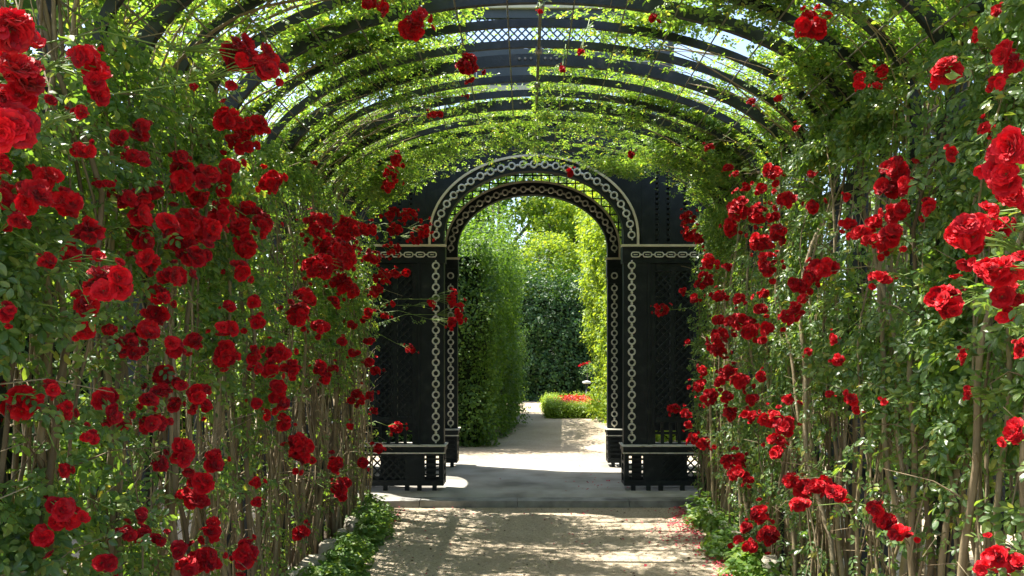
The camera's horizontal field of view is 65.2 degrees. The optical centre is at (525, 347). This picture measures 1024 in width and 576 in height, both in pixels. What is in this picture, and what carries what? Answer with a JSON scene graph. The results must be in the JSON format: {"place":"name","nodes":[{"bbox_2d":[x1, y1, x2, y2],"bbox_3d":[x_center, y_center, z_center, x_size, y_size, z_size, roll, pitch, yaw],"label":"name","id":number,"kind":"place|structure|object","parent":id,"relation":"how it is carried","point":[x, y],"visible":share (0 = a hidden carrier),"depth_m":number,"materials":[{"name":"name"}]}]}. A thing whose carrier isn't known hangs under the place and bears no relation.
{"place":"outdoors","nodes":[
{"label":"outdoors","id":0,"kind":"place"},
{"bbox_2d":[13,0,973,344],"label":"sky","id":1,"kind":"structure","parent":0,"point":[740,47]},
{"bbox_2d":[287,462,764,506],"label":"paving","id":2,"kind":"structure","parent":0,"point":[509,479],"depth_m":8.91,"materials":[{"name":"grey stone"}]},
{"bbox_2d":[321,1,745,490],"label":"garden pavilion","id":3,"kind":"structure","parent":2,"relation":"on","point":[649,355],"depth_m":8.55,"materials":[{"name":"paint"}]},
{"bbox_2d":[63,396,1016,575],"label":"gravel path","id":4,"kind":"structure","parent":0,"point":[539,438],"depth_m":6.82,"materials":[{"name":"beige gravel"}]},
{"bbox_2d":[6,0,120,289],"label":"broadleaf tree","id":5,"kind":"object","parent":4,"relation":"on","point":[26,4],"visible":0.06,"depth_m":8.85,"materials":[{"name":"green plant"}]},
{"bbox_2d":[0,0,136,575],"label":"climbing rose","id":6,"kind":"object","parent":4,"relation":"on","point":[27,198],"visible":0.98,"depth_m":2.41,"materials":[{"name":"plant"}]},
{"bbox_2d":[7,0,256,326],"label":"broadleaf tree","id":7,"kind":"object","parent":4,"relation":"on","point":[130,34],"visible":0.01,"depth_m":14.10,"materials":[{"name":"green plant"}]},
{"bbox_2d":[287,531,330,569],"bbox_3d":[-1.790,1.594,3.500,0.550,0.001,9.000,0,0,0],"label":"planting bed","id":8,"kind":"object","parent":4,"relation":"on","point":[323,539],"depth_m":6.68,"materials":[{"name":"soil"}]},
{"bbox_2d":[0,6,57,220],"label":"climbing rose","id":9,"kind":"object","parent":8,"relation":"on","point":[22,90],"visible":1,"depth_m":1.29,"materials":[{"name":"plant"}]},
{"bbox_2d":[0,0,288,575],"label":"climbing rose","id":10,"kind":"object","parent":8,"relation":"on","point":[135,205],"visible":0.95,"depth_m":2.90,"materials":[{"name":"plant"}]},
{"bbox_2d":[30,0,427,575],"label":"climbing rose","id":11,"kind":"object","parent":8,"relation":"on","point":[204,560],"visible":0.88,"depth_m":3.70,"materials":[{"name":"plant"}]},
{"bbox_2d":[287,566,307,575],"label":"edging stone","id":12,"kind":"object","parent":8,"relation":"on","point":[294,573],"visible":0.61,"depth_m":5.27,"materials":[{"name":"grey stone"}]},
{"bbox_2d":[318,538,336,554],"bbox_3d":[-1.502,1.543,6.093,0.143,0.152,0.249,-3,0,-8],"label":"edging stone","id":13,"kind":"object","parent":8,"relation":"on","point":[325,544],"visible":0.53,"depth_m":6.00,"materials":[{"name":"grey stone"}]},
{"bbox_2d":[228,7,513,575],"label":"climbing rose","id":14,"kind":"object","parent":8,"relation":"on","point":[329,249],"visible":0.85,"depth_m":5.29,"materials":[{"name":"plant"}]},
{"bbox_2d":[263,42,542,564],"bbox_3d":[-0.915,-0.309,6.178,2.162,3.885,1.942,0,0,0],"label":"climbing rose","id":15,"kind":"object","parent":8,"relation":"on","point":[347,230],"visible":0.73,"depth_m":6.06,"materials":[{"name":"plant"}]},
{"bbox_2d":[329,108,541,514],"bbox_3d":[-0.907,-0.317,7.730,2.151,3.882,1.822,0,0,0],"label":"climbing rose","id":16,"kind":"object","parent":8,"relation":"on","point":[380,276],"visible":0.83,"depth_m":7.84,"materials":[{"name":"plant"}]},
{"bbox_2d":[298,554,326,566],"bbox_3d":[-1.513,1.552,5.681,0.156,0.131,0.272,2,3,10],"label":"edging stone","id":17,"kind":"object","parent":4,"relation":"on","point":[313,559],"visible":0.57,"depth_m":5.64,"materials":[{"name":"grey stone"}]},
{"bbox_2d":[336,528,347,538],"bbox_3d":[-1.508,1.552,6.559,0.100,0.129,0.175,0,-1,-14],"label":"edging stone","id":18,"kind":"object","parent":4,"relation":"on","point":[341,530],"visible":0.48,"depth_m":6.54,"materials":[{"name":"grey stone"}]},
{"bbox_2d":[291,491,401,575],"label":"plants","id":19,"kind":"object","parent":4,"relation":"on","point":[356,546],"visible":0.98,"depth_m":6.06,"materials":[{"name":"green plant"}]},
{"bbox_2d":[154,0,551,575],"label":"climbing rose","id":20,"kind":"object","parent":4,"relation":"on","point":[300,446],"visible":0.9,"depth_m":4.50,"materials":[{"name":"plant"}]},
{"bbox_2d":[344,516,361,531],"bbox_3d":[-1.496,1.548,6.949,0.147,0.139,0.258,1,1,-23],"label":"edging stone","id":21,"kind":"object","parent":4,"relation":"on","point":[349,523],"visible":0.54,"depth_m":6.87,"materials":[{"name":"grey stone"}]},
{"bbox_2d":[298,73,544,538],"bbox_3d":[-0.926,-0.314,6.784,2.196,3.927,1.550,0,0,0],"label":"climbing rose","id":22,"kind":"object","parent":4,"relation":"on","point":[338,512],"visible":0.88,"depth_m":6.89,"materials":[{"name":"plant"}]},
{"bbox_2d":[0,0,1022,575],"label":"rose tunnel","id":23,"kind":"structure","parent":4,"relation":"on","point":[536,60],"depth_m":5.27,"materials":[{"name":"paint"}]},
{"bbox_2d":[466,231,606,401],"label":"clipped hedge","id":24,"kind":"object","parent":4,"relation":"on","point":[557,348],"visible":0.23,"depth_m":23.87,"materials":[{"name":"green plant"}]},
{"bbox_2d":[367,507,716,575],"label":"loose pebbles","id":25,"kind":"object","parent":4,"relation":"on","point":[537,542],"visible":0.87,"depth_m":6.60,"materials":[{"name":"beige gravel"}]},
{"bbox_2d":[505,226,583,297],"bbox_3d":[0.454,-1.290,26.987,3.298,5.804,3.557,0,0,0],"label":"broadleaf tree","id":26,"kind":"object","parent":4,"relation":"on","point":[553,244],"visible":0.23,"depth_m":26.74,"materials":[{"name":"green plant"}]},
{"bbox_2d":[384,506,709,575],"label":"dry leaf litter","id":27,"kind":"object","parent":4,"relation":"on","point":[552,552],"visible":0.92,"depth_m":6.51,"materials":[{"name":"brown plant"}]},
{"bbox_2d":[363,506,732,575],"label":"fallen petals","id":28,"kind":"object","parent":4,"relation":"on","point":[682,513],"visible":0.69,"depth_m":6.81,"materials":[{"name":"red plant"}]},
{"bbox_2d":[537,392,567,414],"bbox_3d":[0.680,1.375,20.083,0.794,0.497,3.111,0,0,0],"label":"box edging","id":29,"kind":"object","parent":4,"relation":"on","point":[545,398],"visible":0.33,"depth_m":19.88,"materials":[{"name":"green plant"}]},
{"bbox_2d":[499,174,620,296],"bbox_3d":[1.441,-2.521,29.410,5.215,8.270,4.843,0,0,0],"label":"broadleaf tree","id":30,"kind":"object","parent":4,"relation":"on","point":[564,226],"visible":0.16,"depth_m":28.80,"materials":[{"name":"green plant"}]},
{"bbox_2d":[357,497,775,507],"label":"kerb","id":31,"kind":"structure","parent":4,"relation":"on","point":[535,502],"depth_m":8.01,"materials":[{"name":"grey stone"}]},
{"bbox_2d":[541,398,606,418],"bbox_3d":[1.877,1.363,18.258,3.136,0.523,0.659,0,0,0],"label":"box edging","id":32,"kind":"object","parent":4,"relation":"on","point":[557,410],"visible":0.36,"depth_m":18.12,"materials":[{"name":"green plant"}]},
{"bbox_2d":[562,390,606,405],"bbox_3d":[2.093,1.365,21.332,2.458,0.512,0.616,0,0,0],"label":"box edging","id":33,"kind":"object","parent":4,"relation":"on","point":[586,394],"visible":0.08,"depth_m":21.33,"materials":[{"name":"green plant"}]},
{"bbox_2d":[582,381,590,395],"bbox_3d":[1.665,1.250,21.900,0.256,0.700,0.260,0,0,0],"label":"garden lamp","id":34,"kind":"object","parent":4,"relation":"on","point":[586,382],"visible":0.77,"depth_m":21.86,"materials":[{"name":"paint"}]},
{"bbox_2d":[528,111,741,510],"bbox_3d":[1.081,-0.306,7.720,2.174,3.927,1.544,0,0,0],"label":"climbing rose","id":35,"kind":"object","parent":4,"relation":"on","point":[622,168],"visible":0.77,"depth_m":7.73,"materials":[{"name":"plant"}]},
{"bbox_2d":[571,67,824,441],"bbox_3d":[3.029,-1.851,15.558,4.232,7.037,5.059,0,0,0],"label":"clipped hedge","id":36,"kind":"object","parent":4,"relation":"on","point":[592,252],"visible":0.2,"depth_m":15.38,"materials":[{"name":"green plant"}]},
{"bbox_2d":[823,0,1023,317],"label":"broadleaf tree","id":37,"kind":"object","parent":4,"relation":"on","point":[873,206],"visible":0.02,"depth_m":12.90,"materials":[{"name":"green plant"}]},
{"bbox_2d":[840,283,1023,502],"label":"garden hedge","id":38,"kind":"object","parent":4,"relation":"on","point":[1006,477],"depth_m":9.35,"materials":[{"name":"green plant"}]},
{"bbox_2d":[926,14,1020,124],"bbox_3d":[8.529,-3.680,7.885,7.483,10.585,7.544,0,0,-34],"label":"broadleaf tree","id":39,"kind":"object","parent":4,"relation":"on","point":[973,66],"visible":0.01,"depth_m":9.74,"materials":[{"name":"green plant"}]},
{"label":"planting bed","id":40,"kind":"structure","parent":4,"relation":"on","visible":0},
{"bbox_2d":[526,72,772,538],"bbox_3d":[1.063,-0.316,6.961,2.142,3.901,1.850,0,0,0],"label":"climbing rose","id":41,"kind":"object","parent":40,"relation":"on","point":[709,260],"visible":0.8,"depth_m":6.90,"materials":[{"name":"plant"}]},
{"bbox_2d":[527,33,809,559],"bbox_3d":[1.081,-0.342,5.966,2.160,3.934,1.662,0,0,0],"label":"climbing rose","id":42,"kind":"object","parent":40,"relation":"on","point":[725,372],"visible":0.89,"depth_m":6.13,"materials":[{"name":"plant"}]},
{"bbox_2d":[529,0,859,575],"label":"climbing rose","id":43,"kind":"object","parent":40,"relation":"on","point":[795,523],"visible":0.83,"depth_m":5.25,"materials":[{"name":"plant"}]},
{"bbox_2d":[532,0,926,575],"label":"climbing rose","id":44,"kind":"object","parent":40,"relation":"on","point":[846,543],"visible":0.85,"depth_m":4.51,"materials":[{"name":"plant"}]},
{"bbox_2d":[761,554,778,574],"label":"edging stone","id":45,"kind":"object","parent":40,"relation":"on","point":[768,558],"visible":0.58,"depth_m":5.50,"materials":[{"name":"beige stone"}]},
{"bbox_2d":[676,0,1022,575],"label":"climbing rose","id":46,"kind":"object","parent":40,"relation":"on","point":[892,395],"visible":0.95,"depth_m":3.61,"materials":[{"name":"plant"}]},
{"bbox_2d":[883,0,1023,575],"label":"climbing rose","id":47,"kind":"object","parent":40,"relation":"on","point":[987,394],"visible":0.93,"depth_m":3.02,"materials":[{"name":"plant"}]},
{"bbox_2d":[923,39,1023,575],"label":"climbing rose","id":48,"kind":"object","parent":40,"relation":"on","point":[1001,274],"visible":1,"depth_m":2.13,"materials":[{"name":"plant"}]},
{"bbox_2d":[973,125,1023,216],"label":"climbing rose","id":49,"kind":"object","parent":40,"relation":"on","point":[998,170],"visible":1,"depth_m":1.56,"materials":[{"name":"plant"}]},
{"bbox_2d":[578,359,596,380],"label":"standard rose","id":50,"kind":"object","parent":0,"point":[587,367],"visible":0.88,"depth_m":22.16,"materials":[{"name":"green plant"}]},
{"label":"bed foliage","id":51,"kind":"object","parent":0,"visible":0},
{"bbox_2d":[548,394,597,403],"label":"bedding flowers","id":52,"kind":"object","parent":51,"relation":"on","point":[566,398],"visible":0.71,"depth_m":19.42,"materials":[{"name":"red plant"}]},
{"label":"ground","id":53,"kind":"structure","parent":0,"visible":0},
{"bbox_2d":[6,282,208,514],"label":"garden hedge","id":54,"kind":"object","parent":53,"relation":"on","point":[10,453],"visible":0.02,"depth_m":7.51,"materials":[{"name":"green plant"}]},
{"bbox_2d":[231,109,342,343],"bbox_3d":[-7.135,-3.547,28.354,8.357,10.731,8.690,0,0,22],"label":"broadleaf tree","id":55,"kind":"object","parent":53,"relation":"on","point":[340,112],"depth_m":26.24,"materials":[{"name":"green plant"}]},
{"bbox_2d":[250,177,531,446],"bbox_3d":[-2.212,-1.170,16.270,4.721,5.650,7.600,0,0,0],"label":"clipped hedge","id":56,"kind":"object","parent":53,"relation":"on","point":[491,381],"visible":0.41,"depth_m":13.24,"materials":[{"name":"green plant"}]},
{"bbox_2d":[467,182,522,262],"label":"broadleaf tree","id":57,"kind":"object","parent":53,"relation":"on","point":[504,206],"depth_m":42.18,"materials":[{"name":"green plant"}]},
{"bbox_2d":[445,173,587,293],"bbox_3d":[-1.262,-4.270,33.717,10.598,12.518,11.576,0,0,0],"label":"broadleaf tree","id":58,"kind":"object","parent":53,"relation":"on","point":[522,226],"visible":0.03,"depth_m":31.69,"materials":[{"name":"green plant"}]},
{"bbox_2d":[525,196,620,291],"bbox_3d":[4.811,-3.800,32.514,9.724,10.845,10.087,0,0,-39],"label":"broadleaf tree","id":59,"kind":"object","parent":53,"relation":"on","point":[561,230],"visible":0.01,"depth_m":31.40,"materials":[{"name":"green plant"}]},
{"bbox_2d":[680,488,790,575],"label":"plants","id":60,"kind":"object","parent":53,"relation":"on","point":[741,562],"visible":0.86,"depth_m":6.20,"materials":[{"name":"green plant"}]}
]}

